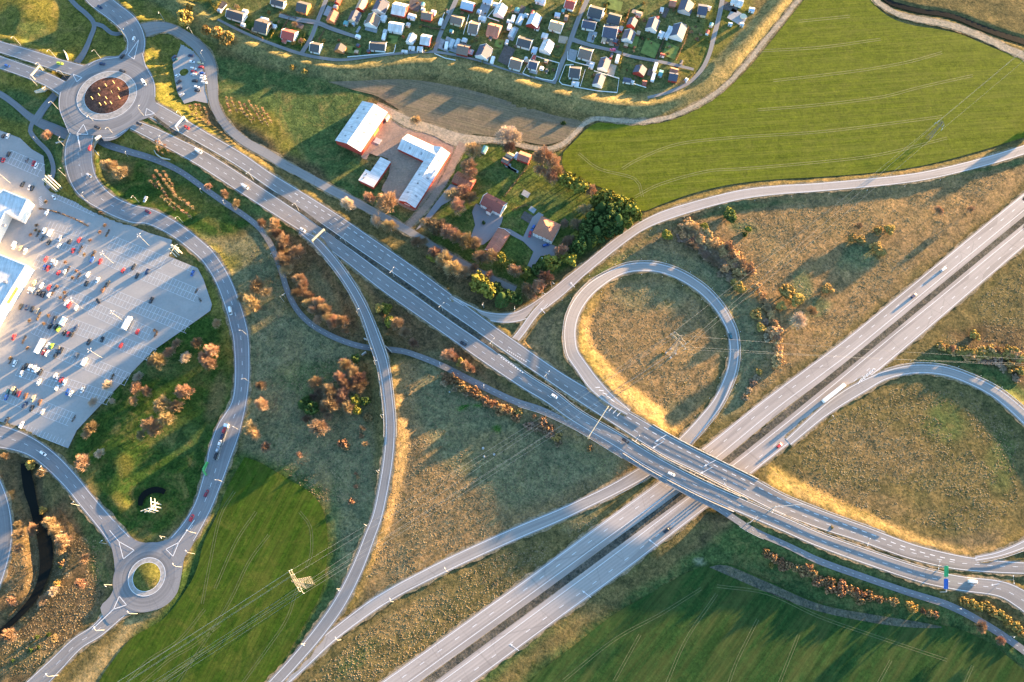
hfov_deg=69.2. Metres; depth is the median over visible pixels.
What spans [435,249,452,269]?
bare tree
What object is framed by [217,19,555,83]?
allotment path
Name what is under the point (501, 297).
evergreen tree
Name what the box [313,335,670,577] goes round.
power cable
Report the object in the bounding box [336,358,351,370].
bare tree
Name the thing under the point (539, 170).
bare tree
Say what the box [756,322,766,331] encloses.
tree
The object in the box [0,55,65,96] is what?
carriageway
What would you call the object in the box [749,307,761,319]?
tree
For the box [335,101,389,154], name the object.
barn
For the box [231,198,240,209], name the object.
bare tree
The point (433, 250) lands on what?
bare tree
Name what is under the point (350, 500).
shrub
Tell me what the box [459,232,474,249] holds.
bare tree
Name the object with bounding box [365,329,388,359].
road bridge
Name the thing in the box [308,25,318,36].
lawn
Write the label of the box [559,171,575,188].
tree
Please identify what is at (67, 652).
field road
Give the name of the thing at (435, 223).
bare tree
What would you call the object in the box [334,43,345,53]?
shed
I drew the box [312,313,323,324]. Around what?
bare tree
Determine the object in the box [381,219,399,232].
bare tree
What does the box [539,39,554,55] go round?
cottage
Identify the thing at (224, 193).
bare tree
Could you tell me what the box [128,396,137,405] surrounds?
bare tree
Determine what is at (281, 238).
bare tree
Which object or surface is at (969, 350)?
tree
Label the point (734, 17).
patio
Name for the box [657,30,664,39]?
garden shed
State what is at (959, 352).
shrub
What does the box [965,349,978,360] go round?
scrub bush
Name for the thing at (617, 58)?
caravan
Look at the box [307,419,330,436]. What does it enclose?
bare tree
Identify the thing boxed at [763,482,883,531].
guard rail
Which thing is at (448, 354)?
bare tree
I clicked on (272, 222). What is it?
bare tree
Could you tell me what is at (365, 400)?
evergreen tree
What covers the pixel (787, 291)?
tree
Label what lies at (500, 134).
bare tree
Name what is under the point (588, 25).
cottage
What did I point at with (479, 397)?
shrub
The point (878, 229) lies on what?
shrub
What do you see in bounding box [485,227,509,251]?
garage
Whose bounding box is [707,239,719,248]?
scrub bush
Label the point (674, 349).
power pylon
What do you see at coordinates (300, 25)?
vegetable plot
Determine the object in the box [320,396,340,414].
bare tree
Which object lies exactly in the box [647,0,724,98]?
allotment lane
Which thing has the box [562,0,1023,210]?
crop field
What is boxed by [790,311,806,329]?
bare tree
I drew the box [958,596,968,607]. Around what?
shrub
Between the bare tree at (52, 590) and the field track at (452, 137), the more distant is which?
the field track at (452, 137)
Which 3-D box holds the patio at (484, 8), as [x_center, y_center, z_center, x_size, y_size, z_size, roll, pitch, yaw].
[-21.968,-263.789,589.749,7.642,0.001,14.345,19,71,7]
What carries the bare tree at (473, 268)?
on the ground at (312, 110)
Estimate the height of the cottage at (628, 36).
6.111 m
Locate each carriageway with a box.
[0,40,85,75]
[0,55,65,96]
[129,120,1023,613]
[149,99,1023,650]
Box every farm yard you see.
[361,119,453,210]
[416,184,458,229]
[471,204,502,244]
[504,212,556,266]
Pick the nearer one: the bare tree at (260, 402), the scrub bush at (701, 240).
the bare tree at (260, 402)
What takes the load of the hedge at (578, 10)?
on the ground at (312, 110)
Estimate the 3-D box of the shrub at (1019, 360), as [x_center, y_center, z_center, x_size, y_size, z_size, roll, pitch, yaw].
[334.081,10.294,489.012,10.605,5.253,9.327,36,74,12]
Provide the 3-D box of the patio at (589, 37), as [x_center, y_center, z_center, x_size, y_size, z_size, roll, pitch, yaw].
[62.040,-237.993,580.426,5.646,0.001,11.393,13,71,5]
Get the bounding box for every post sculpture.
[42,175,61,191]
[141,497,161,512]
[166,244,182,256]
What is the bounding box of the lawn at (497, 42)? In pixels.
[494,39,503,47]
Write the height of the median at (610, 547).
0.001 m
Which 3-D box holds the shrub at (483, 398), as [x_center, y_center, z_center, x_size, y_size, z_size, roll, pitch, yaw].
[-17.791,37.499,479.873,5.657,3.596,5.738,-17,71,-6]
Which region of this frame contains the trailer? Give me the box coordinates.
[481,145,487,153]
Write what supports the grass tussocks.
on the ground at (312, 110)
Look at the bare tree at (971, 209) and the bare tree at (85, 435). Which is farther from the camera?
the bare tree at (971, 209)
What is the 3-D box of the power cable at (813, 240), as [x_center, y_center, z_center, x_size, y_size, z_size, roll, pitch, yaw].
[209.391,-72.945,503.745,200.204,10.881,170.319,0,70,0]
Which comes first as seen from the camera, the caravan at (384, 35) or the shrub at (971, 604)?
the shrub at (971, 604)
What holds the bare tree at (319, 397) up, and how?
on the ground at (312, 110)
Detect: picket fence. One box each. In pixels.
[347,44,395,56]
[536,56,558,80]
[559,64,618,92]
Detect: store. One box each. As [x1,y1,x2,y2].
[0,189,33,241]
[0,254,34,325]
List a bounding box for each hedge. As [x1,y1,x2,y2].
[38,208,86,225]
[187,0,216,10]
[235,23,262,37]
[504,163,529,195]
[552,40,567,58]
[558,0,583,16]
[676,26,688,59]
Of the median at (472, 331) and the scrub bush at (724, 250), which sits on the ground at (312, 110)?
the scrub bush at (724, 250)
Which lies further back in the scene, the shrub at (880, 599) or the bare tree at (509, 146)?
the bare tree at (509, 146)
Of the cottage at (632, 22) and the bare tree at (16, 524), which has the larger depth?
the cottage at (632, 22)
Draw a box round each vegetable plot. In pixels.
[296,22,303,28]
[409,0,421,11]
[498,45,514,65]
[517,5,525,15]
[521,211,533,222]
[647,68,652,75]
[662,7,668,17]
[723,1,737,12]
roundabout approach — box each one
[58,49,159,140]
[100,521,193,623]
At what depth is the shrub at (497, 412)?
475.71 m
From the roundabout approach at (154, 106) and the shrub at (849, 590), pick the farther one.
the roundabout approach at (154, 106)
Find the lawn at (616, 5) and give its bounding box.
[607,0,622,11]
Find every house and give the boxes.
[480,193,506,216]
[532,216,560,243]
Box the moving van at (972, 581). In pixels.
[967,579,977,583]
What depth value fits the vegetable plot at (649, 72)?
568.75 m
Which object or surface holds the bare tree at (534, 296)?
on the ground at (312, 110)
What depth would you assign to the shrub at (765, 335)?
494.45 m
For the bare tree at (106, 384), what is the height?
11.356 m
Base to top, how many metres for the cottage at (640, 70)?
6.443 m
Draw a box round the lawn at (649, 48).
[640,39,659,57]
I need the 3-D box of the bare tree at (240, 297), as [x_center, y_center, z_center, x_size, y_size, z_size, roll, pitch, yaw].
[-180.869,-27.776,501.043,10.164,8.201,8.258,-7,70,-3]
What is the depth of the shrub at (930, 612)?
434.67 m
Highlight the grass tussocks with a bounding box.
[1,169,1023,680]
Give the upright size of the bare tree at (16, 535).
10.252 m
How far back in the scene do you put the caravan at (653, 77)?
564.87 m
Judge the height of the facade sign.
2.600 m
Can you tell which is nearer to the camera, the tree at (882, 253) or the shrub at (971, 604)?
the shrub at (971, 604)
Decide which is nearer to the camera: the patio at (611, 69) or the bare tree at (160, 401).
the bare tree at (160, 401)
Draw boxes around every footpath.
[0,91,68,138]
[28,121,55,188]
[32,0,95,122]
[94,22,121,35]
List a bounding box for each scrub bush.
[677,222,685,228]
[679,230,687,239]
[684,217,691,224]
[694,235,704,244]
[704,228,712,236]
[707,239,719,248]
[709,237,721,244]
[718,246,728,257]
[720,263,729,272]
[727,259,732,269]
[732,266,746,276]
[733,253,742,262]
[747,261,754,268]
[750,282,761,292]
[757,289,765,297]
[765,325,783,341]
[767,309,775,315]
[767,315,777,320]
[769,318,777,324]
[771,350,785,363]
[772,359,782,368]
[773,344,783,352]
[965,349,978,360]
[976,345,989,360]
[988,345,996,354]
[1006,350,1018,357]
[1013,351,1023,363]
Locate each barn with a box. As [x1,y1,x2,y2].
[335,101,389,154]
[398,134,435,161]
[399,146,449,209]
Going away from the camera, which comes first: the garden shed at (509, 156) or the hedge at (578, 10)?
the garden shed at (509, 156)
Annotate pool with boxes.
[0,463,52,635]
[138,487,165,505]
[740,14,746,18]
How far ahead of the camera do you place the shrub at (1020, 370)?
485.52 m
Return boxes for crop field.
[99,457,327,681]
[529,564,1023,681]
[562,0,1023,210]
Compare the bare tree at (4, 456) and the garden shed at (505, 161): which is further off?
the garden shed at (505, 161)
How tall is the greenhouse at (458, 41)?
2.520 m
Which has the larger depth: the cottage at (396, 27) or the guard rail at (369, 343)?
the cottage at (396, 27)
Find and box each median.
[153,116,499,353]
[422,217,1023,681]
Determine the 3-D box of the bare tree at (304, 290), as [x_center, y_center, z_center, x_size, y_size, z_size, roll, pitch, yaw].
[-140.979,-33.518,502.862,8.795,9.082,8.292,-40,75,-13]
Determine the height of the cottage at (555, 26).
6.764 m
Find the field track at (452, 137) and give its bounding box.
[376,0,801,151]
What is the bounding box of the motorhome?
[58,317,67,325]
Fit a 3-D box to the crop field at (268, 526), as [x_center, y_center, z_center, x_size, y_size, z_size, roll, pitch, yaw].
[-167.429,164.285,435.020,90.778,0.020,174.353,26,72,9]
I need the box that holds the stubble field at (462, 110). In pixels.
[330,79,580,144]
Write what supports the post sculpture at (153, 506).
on the ground at (312, 110)
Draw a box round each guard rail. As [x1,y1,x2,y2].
[326,261,383,436]
[334,254,395,414]
[518,406,620,457]
[524,370,627,437]
[563,260,740,503]
[749,500,943,571]
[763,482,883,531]
[886,362,1021,562]
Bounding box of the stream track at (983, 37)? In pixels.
[871,0,1023,60]
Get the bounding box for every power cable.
[292,336,667,569]
[306,354,669,585]
[307,344,662,566]
[308,349,684,590]
[308,357,665,586]
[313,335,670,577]
[682,335,1016,358]
[687,129,929,342]
[687,349,996,362]
[690,132,938,344]
[698,347,1004,364]
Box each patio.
[323,5,331,16]
[365,27,377,32]
[438,39,449,51]
[443,37,460,52]
[479,2,490,16]
[508,26,518,40]
[521,190,529,197]
[529,206,536,213]
[558,35,567,43]
[568,49,577,60]
[587,31,594,42]
[607,64,616,75]
[727,8,746,24]
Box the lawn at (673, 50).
[663,42,678,58]
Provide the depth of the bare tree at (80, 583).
436.49 m
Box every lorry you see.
[121,316,132,329]
[821,383,845,402]
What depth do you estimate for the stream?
587.46 m
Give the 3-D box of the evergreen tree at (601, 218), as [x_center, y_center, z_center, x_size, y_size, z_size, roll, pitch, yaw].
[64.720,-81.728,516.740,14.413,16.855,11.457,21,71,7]
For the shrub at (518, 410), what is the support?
on the ground at (312, 110)
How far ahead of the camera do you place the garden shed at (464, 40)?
576.93 m
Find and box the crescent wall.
[34,86,47,92]
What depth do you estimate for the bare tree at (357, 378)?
477.94 m
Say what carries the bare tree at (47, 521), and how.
on the ground at (312, 110)
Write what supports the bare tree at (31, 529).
on the ground at (312, 110)
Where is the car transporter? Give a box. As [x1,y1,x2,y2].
[213,423,228,460]
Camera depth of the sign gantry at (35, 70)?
558.65 m
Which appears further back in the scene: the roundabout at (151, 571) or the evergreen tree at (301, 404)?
the evergreen tree at (301, 404)
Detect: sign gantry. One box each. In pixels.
[30,65,42,78]
[175,116,186,130]
[312,228,325,243]
[941,565,948,591]
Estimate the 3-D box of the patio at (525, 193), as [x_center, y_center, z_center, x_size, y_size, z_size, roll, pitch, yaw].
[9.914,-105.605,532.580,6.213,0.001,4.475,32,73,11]
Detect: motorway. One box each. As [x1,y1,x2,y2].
[377,190,1023,681]
[435,224,1023,681]
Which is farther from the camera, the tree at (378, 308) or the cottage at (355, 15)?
the cottage at (355, 15)
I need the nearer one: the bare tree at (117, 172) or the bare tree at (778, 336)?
the bare tree at (778, 336)
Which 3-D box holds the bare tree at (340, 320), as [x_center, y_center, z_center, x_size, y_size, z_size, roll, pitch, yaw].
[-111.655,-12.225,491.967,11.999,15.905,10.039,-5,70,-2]
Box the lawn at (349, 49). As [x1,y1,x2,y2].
[345,45,360,54]
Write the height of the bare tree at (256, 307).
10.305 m
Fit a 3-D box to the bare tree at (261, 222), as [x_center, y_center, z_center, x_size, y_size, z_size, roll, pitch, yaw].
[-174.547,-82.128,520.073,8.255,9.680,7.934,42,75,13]
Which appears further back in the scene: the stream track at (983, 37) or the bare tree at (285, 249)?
the stream track at (983, 37)
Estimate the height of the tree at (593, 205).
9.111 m
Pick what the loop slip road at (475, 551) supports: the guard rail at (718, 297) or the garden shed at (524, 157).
the guard rail at (718, 297)
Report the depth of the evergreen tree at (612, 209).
513.30 m
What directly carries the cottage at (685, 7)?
on the ground at (312, 110)
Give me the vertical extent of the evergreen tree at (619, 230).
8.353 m
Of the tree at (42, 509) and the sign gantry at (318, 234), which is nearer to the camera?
the tree at (42, 509)
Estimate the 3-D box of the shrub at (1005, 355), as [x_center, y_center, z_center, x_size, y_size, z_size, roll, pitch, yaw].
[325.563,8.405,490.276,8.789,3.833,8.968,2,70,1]
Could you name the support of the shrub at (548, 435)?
on the ground at (312, 110)
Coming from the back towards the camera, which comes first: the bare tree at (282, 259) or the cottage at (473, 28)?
the cottage at (473, 28)
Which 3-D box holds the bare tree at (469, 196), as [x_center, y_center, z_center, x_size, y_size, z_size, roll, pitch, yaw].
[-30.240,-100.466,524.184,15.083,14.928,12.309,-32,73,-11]
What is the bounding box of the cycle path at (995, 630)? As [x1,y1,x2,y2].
[97,138,1023,654]
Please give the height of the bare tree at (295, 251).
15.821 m
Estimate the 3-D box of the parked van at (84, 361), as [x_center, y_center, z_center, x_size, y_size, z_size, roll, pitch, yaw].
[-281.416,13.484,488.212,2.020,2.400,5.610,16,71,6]
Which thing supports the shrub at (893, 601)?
on the ground at (312, 110)
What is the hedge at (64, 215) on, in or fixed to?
on the ground at (312, 110)
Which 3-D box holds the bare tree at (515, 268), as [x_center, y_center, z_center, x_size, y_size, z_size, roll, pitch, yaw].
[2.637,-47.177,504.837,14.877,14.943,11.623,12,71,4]
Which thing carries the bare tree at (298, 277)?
on the ground at (312, 110)
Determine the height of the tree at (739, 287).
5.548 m
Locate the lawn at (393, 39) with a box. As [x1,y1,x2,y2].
[387,35,397,43]
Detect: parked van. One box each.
[11,241,16,248]
[46,229,52,236]
[80,358,87,365]
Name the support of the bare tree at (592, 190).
on the ground at (312, 110)
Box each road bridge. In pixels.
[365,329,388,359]
[623,440,740,511]
[641,424,757,498]
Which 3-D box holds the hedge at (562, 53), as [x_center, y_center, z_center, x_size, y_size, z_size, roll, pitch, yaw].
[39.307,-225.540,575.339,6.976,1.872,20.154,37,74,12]
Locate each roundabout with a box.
[59,40,154,151]
[92,520,194,629]
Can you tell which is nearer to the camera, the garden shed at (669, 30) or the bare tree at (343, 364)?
the bare tree at (343, 364)
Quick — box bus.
[33,339,45,353]
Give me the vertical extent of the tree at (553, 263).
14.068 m
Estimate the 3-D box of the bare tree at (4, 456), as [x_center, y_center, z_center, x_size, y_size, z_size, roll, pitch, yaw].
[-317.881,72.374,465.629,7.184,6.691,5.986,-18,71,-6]
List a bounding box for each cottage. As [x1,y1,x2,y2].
[225,8,247,22]
[253,18,272,35]
[270,0,285,8]
[280,28,298,42]
[295,1,310,15]
[309,42,322,54]
[326,10,338,24]
[334,0,341,5]
[348,9,361,24]
[355,0,367,11]
[364,12,380,28]
[369,41,386,52]
[372,0,389,14]
[388,21,404,34]
[391,2,408,18]
[406,33,416,45]
[420,11,432,22]
[420,34,432,47]
[449,14,464,26]
[456,43,470,56]
[460,0,475,12]
[467,20,480,35]
[475,44,492,61]
[482,0,492,5]
[486,23,501,38]
[493,3,507,18]
[508,57,523,71]
[516,36,533,50]
[526,13,541,28]
[527,59,538,71]
[535,0,545,5]
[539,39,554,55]
[548,20,563,33]
[564,0,575,11]
[568,65,580,79]
[577,46,593,61]
[581,19,596,30]
[587,5,604,20]
[592,73,605,88]
[597,57,610,72]
[602,24,618,40]
[606,12,621,25]
[621,28,635,43]
[626,17,637,28]
[633,64,646,77]
[645,17,659,33]
[668,71,677,82]
[669,22,686,41]
[670,67,678,72]
[677,0,693,15]
[697,4,707,17]
[730,0,743,7]
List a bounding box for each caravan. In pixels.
[381,33,386,40]
[438,18,443,25]
[444,41,448,49]
[490,56,494,63]
[510,15,515,22]
[615,54,619,63]
[650,72,655,81]
[652,62,657,71]
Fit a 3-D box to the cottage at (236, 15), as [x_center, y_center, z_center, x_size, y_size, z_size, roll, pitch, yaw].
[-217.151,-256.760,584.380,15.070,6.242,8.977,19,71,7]
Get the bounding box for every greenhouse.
[448,39,454,48]
[454,38,460,47]
[508,27,515,37]
[515,13,524,25]
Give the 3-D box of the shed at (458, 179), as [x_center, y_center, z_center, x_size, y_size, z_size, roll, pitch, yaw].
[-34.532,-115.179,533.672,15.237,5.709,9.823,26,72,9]
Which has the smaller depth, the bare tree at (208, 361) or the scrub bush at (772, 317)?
the bare tree at (208, 361)
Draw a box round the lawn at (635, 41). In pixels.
[628,35,638,47]
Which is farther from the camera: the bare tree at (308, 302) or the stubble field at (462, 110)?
the stubble field at (462, 110)
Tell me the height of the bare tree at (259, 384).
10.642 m
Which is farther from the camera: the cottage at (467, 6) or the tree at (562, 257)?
the cottage at (467, 6)
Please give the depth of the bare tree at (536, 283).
498.92 m
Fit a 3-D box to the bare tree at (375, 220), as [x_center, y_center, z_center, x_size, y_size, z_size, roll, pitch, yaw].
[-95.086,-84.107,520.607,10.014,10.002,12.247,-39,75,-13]
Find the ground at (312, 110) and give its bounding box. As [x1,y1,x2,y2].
[0,0,1023,681]
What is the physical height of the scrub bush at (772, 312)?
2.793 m
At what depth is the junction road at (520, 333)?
497.64 m
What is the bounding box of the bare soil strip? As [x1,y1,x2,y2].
[710,565,941,627]
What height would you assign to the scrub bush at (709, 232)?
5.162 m
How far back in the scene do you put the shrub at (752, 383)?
483.90 m
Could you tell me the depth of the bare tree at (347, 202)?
519.92 m
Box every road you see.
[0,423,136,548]
[0,476,13,589]
[26,613,131,681]
[85,0,145,57]
[140,20,516,290]
[264,231,397,681]
[286,260,741,681]
[449,144,1023,323]
[510,300,548,341]
[784,361,1023,563]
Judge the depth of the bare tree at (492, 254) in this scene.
505.87 m
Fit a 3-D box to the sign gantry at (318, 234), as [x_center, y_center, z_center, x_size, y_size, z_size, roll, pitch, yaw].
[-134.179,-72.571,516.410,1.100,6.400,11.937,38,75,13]
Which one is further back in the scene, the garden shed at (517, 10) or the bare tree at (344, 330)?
the garden shed at (517, 10)
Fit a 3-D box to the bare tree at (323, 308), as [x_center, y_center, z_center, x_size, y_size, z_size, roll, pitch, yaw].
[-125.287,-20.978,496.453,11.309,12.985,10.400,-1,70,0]
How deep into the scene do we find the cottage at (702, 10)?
584.44 m
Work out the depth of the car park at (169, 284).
503.31 m
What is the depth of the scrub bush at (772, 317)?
498.67 m
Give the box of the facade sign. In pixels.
[7,287,18,302]
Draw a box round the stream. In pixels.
[884,0,1023,44]
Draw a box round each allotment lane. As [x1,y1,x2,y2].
[279,13,354,37]
[300,0,327,52]
[433,0,457,50]
[553,0,588,81]
[571,37,693,69]
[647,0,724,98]
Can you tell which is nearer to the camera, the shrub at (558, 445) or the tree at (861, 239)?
the shrub at (558, 445)
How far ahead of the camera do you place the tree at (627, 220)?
514.33 m
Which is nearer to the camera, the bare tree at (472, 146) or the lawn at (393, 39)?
the bare tree at (472, 146)
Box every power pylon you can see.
[289,569,312,593]
[665,332,685,358]
[925,120,943,140]
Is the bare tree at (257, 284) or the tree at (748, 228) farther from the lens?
the tree at (748, 228)
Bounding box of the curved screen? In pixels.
[202,461,208,475]
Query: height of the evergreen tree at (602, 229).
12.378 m
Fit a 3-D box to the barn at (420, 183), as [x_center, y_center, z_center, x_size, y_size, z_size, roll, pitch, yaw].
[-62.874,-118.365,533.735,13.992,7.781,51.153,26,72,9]
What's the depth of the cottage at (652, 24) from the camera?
580.18 m
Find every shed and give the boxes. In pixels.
[218,1,227,12]
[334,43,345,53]
[343,20,348,26]
[359,157,390,188]
[380,14,386,22]
[407,13,416,20]
[408,46,414,50]
[417,46,422,52]
[451,171,475,188]
[461,38,467,43]
[468,49,473,55]
[478,15,486,22]
[501,157,510,165]
[505,152,514,160]
[514,7,519,12]
[517,151,531,164]
[531,46,537,54]
[541,32,547,39]
[554,12,560,18]
[571,81,579,86]
[589,61,594,69]
[601,37,606,43]
[623,77,631,84]
[636,11,641,17]
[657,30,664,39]
[658,70,663,77]
[663,32,669,39]
[667,26,672,37]
[668,0,676,8]
[748,7,754,13]
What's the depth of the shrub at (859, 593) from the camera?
437.76 m
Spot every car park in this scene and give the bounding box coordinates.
[0,131,211,447]
[173,45,207,103]
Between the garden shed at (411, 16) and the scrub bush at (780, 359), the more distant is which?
the garden shed at (411, 16)
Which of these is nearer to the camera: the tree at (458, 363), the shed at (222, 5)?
the tree at (458, 363)
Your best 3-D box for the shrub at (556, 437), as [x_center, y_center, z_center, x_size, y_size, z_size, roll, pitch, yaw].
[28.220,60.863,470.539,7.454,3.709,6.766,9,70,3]
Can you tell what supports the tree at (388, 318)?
on the ground at (312, 110)
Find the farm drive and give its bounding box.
[405,141,467,227]
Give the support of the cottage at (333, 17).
on the ground at (312, 110)
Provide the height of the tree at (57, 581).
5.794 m
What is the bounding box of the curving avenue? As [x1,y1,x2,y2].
[62,131,251,556]
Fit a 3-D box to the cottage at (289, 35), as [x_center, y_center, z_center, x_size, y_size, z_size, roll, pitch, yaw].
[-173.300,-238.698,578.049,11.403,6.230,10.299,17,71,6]
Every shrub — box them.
[337,438,347,447]
[341,442,350,450]
[348,498,354,504]
[363,413,372,420]
[440,372,449,383]
[440,380,446,386]
[447,372,456,384]
[451,384,457,391]
[453,377,461,388]
[457,381,467,391]
[465,386,472,395]
[467,385,478,397]
[474,391,483,400]
[480,396,488,401]
[482,399,491,406]
[492,404,505,416]
[505,404,513,414]
[510,414,520,422]
[514,408,522,414]
[523,422,534,430]
[529,422,539,432]
[536,424,546,433]
[537,415,547,427]
[543,424,554,434]
[545,430,554,438]
[551,433,562,441]
[554,440,561,447]
[587,444,593,451]
[676,234,684,241]
[717,270,727,277]
[741,393,748,400]
[745,387,752,394]
[749,379,757,387]
[753,374,760,380]
[756,368,762,374]
[761,318,768,325]
[762,548,769,555]
[763,332,772,341]
[768,552,777,561]
[776,557,784,566]
[785,561,793,569]
[791,564,800,572]
[798,564,805,576]
[804,564,812,571]
[806,569,817,577]
[812,577,820,586]
[818,576,826,584]
[824,582,836,594]
[825,576,835,586]
[836,579,846,590]
[837,586,847,597]
[845,585,854,594]
[854,588,866,598]
[854,595,865,605]
[865,590,876,601]
[873,226,881,234]
[875,595,883,603]
[888,597,898,606]
[905,601,918,614]
[926,609,934,616]
[932,610,938,619]
[936,341,945,350]
[956,346,965,355]
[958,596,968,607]
[959,345,968,352]
[965,598,976,609]
[970,329,980,340]
[974,347,983,357]
[975,602,983,611]
[976,346,989,358]
[980,600,991,611]
[981,358,994,364]
[985,344,997,354]
[988,606,997,617]
[993,357,1002,367]
[995,609,1005,620]
[999,364,1006,373]
[1000,347,1009,359]
[1003,614,1014,628]
[1004,344,1018,359]
[1005,360,1017,372]
[1011,621,1022,632]
[1012,373,1020,382]
[1015,349,1023,362]
[1016,366,1023,374]
[1016,628,1023,637]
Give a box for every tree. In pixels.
[0,452,8,459]
[1,627,18,641]
[6,596,18,606]
[9,528,25,539]
[12,520,24,528]
[12,543,24,552]
[19,616,27,624]
[25,459,34,469]
[26,521,38,536]
[36,467,46,477]
[37,592,49,605]
[39,506,47,514]
[40,129,52,141]
[40,516,60,528]
[48,524,65,536]
[48,586,59,595]
[50,633,58,642]
[52,578,60,586]
[54,533,72,546]
[55,545,67,554]
[74,453,90,471]
[74,578,87,588]
[79,552,89,564]
[81,431,90,438]
[82,419,98,433]
[87,397,98,407]
[93,448,104,457]
[99,159,117,172]
[101,379,113,391]
[111,165,128,180]
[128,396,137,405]
[129,380,141,396]
[132,371,143,380]
[136,430,145,440]
[139,415,158,431]
[140,385,152,396]
[146,423,162,437]
[147,355,153,366]
[149,352,169,369]
[152,394,170,413]
[156,410,175,426]
[163,346,175,357]
[167,399,184,412]
[171,338,182,347]
[174,383,194,399]
[176,9,193,26]
[179,351,191,362]
[185,3,193,10]
[190,337,202,348]
[197,351,212,363]
[199,356,217,369]
[200,24,210,34]
[204,183,211,188]
[204,343,218,356]
[211,26,225,38]
[212,319,220,328]
[219,35,230,45]
[220,189,229,198]
[223,30,233,40]
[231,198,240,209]
[236,294,246,302]
[242,293,259,311]
[243,418,259,438]
[248,275,264,297]
[248,303,261,311]
[250,430,261,441]
[254,380,264,390]
[254,397,268,410]
[257,218,265,226]
[258,287,272,299]
[260,440,271,452]
[264,228,273,236]
[268,217,281,229]
[271,228,283,238]
[274,252,294,267]
[276,231,290,248]
[276,243,282,254]
[278,263,293,277]
[281,246,292,258]
[287,244,307,259]
[289,287,302,297]
[291,273,307,282]
[296,278,308,289]
[297,400,305,410]
[301,286,307,296]
[301,298,312,307]
[301,395,312,404]
[301,415,312,422]
[303,401,318,415]
[304,291,314,298]
[307,305,315,314]
[307,376,323,389]
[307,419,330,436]
[309,393,317,401]
[311,296,324,306]
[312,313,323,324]
[313,387,322,394]
[315,304,325,314]
[317,394,322,402]
[318,302,332,314]
[320,313,331,322]
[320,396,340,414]
[322,381,337,399]
[322,412,332,420]
[327,314,337,325]
[328,321,336,329]
[332,370,346,384]
[334,315,350,327]
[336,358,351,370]
[336,385,349,400]
[336,394,345,405]
[338,378,353,391]
[341,196,355,210]
[341,327,349,334]
[341,399,353,413]
[344,363,354,377]
[347,366,358,377]
[348,394,360,405]
[350,371,365,384]
[351,353,359,363]
[351,381,366,394]
[352,404,361,414]
[359,378,369,388]
[359,425,365,432]
[360,397,370,405]
[363,190,375,204]
[371,214,381,227]
[375,191,398,214]
[375,303,383,312]
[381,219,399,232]
[381,302,392,315]
[384,316,393,327]
[387,316,404,329]
[398,327,410,337]
[407,337,419,348]
[409,115,420,124]
[409,236,423,247]
[419,217,435,230]
[426,253,435,262]
[427,218,447,233]
[427,245,441,259]
[430,227,440,236]
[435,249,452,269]
[439,223,457,237]
[440,347,455,360]
[442,185,462,203]
[442,260,464,278]
[445,229,466,243]
[449,196,465,215]
[451,352,459,361]
[453,183,470,199]
[455,266,470,278]
[456,357,463,366]
[459,191,480,204]
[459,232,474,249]
[460,157,477,171]
[461,360,471,371]
[462,142,482,157]
[462,166,477,178]
[468,270,489,291]
[468,366,474,372]
[469,236,482,248]
[469,262,478,274]
[472,250,488,263]
[475,281,495,299]
[485,269,492,279]
[486,248,498,263]
[494,281,503,294]
[494,292,509,308]
[495,125,514,145]
[496,251,506,263]
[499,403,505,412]
[502,141,515,154]
[504,259,515,269]
[504,289,516,302]
[506,264,524,277]
[507,128,522,143]
[514,294,522,303]
[517,266,531,279]
[521,282,534,297]
[528,292,536,300]
[531,264,545,276]
[532,278,545,293]
[533,143,554,169]
[533,165,545,175]
[537,270,554,284]
[542,254,560,271]
[543,165,558,184]
[545,153,560,171]
[551,243,568,257]
[552,166,563,175]
[555,250,567,262]
[557,173,565,186]
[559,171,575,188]
[560,218,568,227]
[561,234,574,245]
[565,252,576,266]
[568,244,578,253]
[568,248,578,259]
[569,176,589,193]
[569,218,584,229]
[570,231,578,239]
[572,236,586,253]
[576,203,591,215]
[576,218,586,227]
[577,229,589,242]
[578,223,592,233]
[585,210,600,225]
[585,232,596,243]
[586,184,597,197]
[586,238,592,250]
[587,217,598,230]
[589,197,598,208]
[591,191,603,204]
[591,235,597,246]
[592,226,601,238]
[593,202,607,213]
[596,235,605,243]
[597,214,613,229]
[598,223,605,235]
[601,189,616,201]
[602,216,615,229]
[602,227,615,237]
[603,201,621,216]
[612,194,628,213]
[613,214,623,228]
[614,226,623,235]
[618,214,633,229]
[619,206,628,216]
[622,197,639,215]
[629,207,638,221]
[630,210,642,221]
[661,229,672,239]
[686,221,700,231]
[686,230,696,237]
[688,240,698,249]
[699,222,708,230]
[707,255,717,262]
[708,241,721,251]
[711,249,718,256]
[711,261,719,266]
[723,209,736,222]
[724,240,733,251]
[730,278,737,286]
[733,280,747,292]
[736,259,747,271]
[744,226,751,231]
[744,267,753,273]
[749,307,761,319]
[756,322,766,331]
[764,303,771,311]
[773,334,781,340]
[776,300,786,309]
[778,283,795,299]
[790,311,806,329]
[792,292,804,306]
[807,305,818,317]
[822,283,834,293]
[848,232,858,241]
[852,222,862,229]
[857,235,865,243]
[869,241,882,252]
[876,248,886,256]
[884,224,894,234]
[933,205,944,216]
[965,206,974,213]
[967,348,975,354]
[974,619,987,633]
[994,346,1003,354]
[994,635,1005,645]
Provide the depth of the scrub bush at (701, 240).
516.48 m
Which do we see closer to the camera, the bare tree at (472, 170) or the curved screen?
the curved screen
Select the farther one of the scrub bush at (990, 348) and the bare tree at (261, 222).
the bare tree at (261, 222)
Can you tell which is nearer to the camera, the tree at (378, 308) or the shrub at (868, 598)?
the shrub at (868, 598)

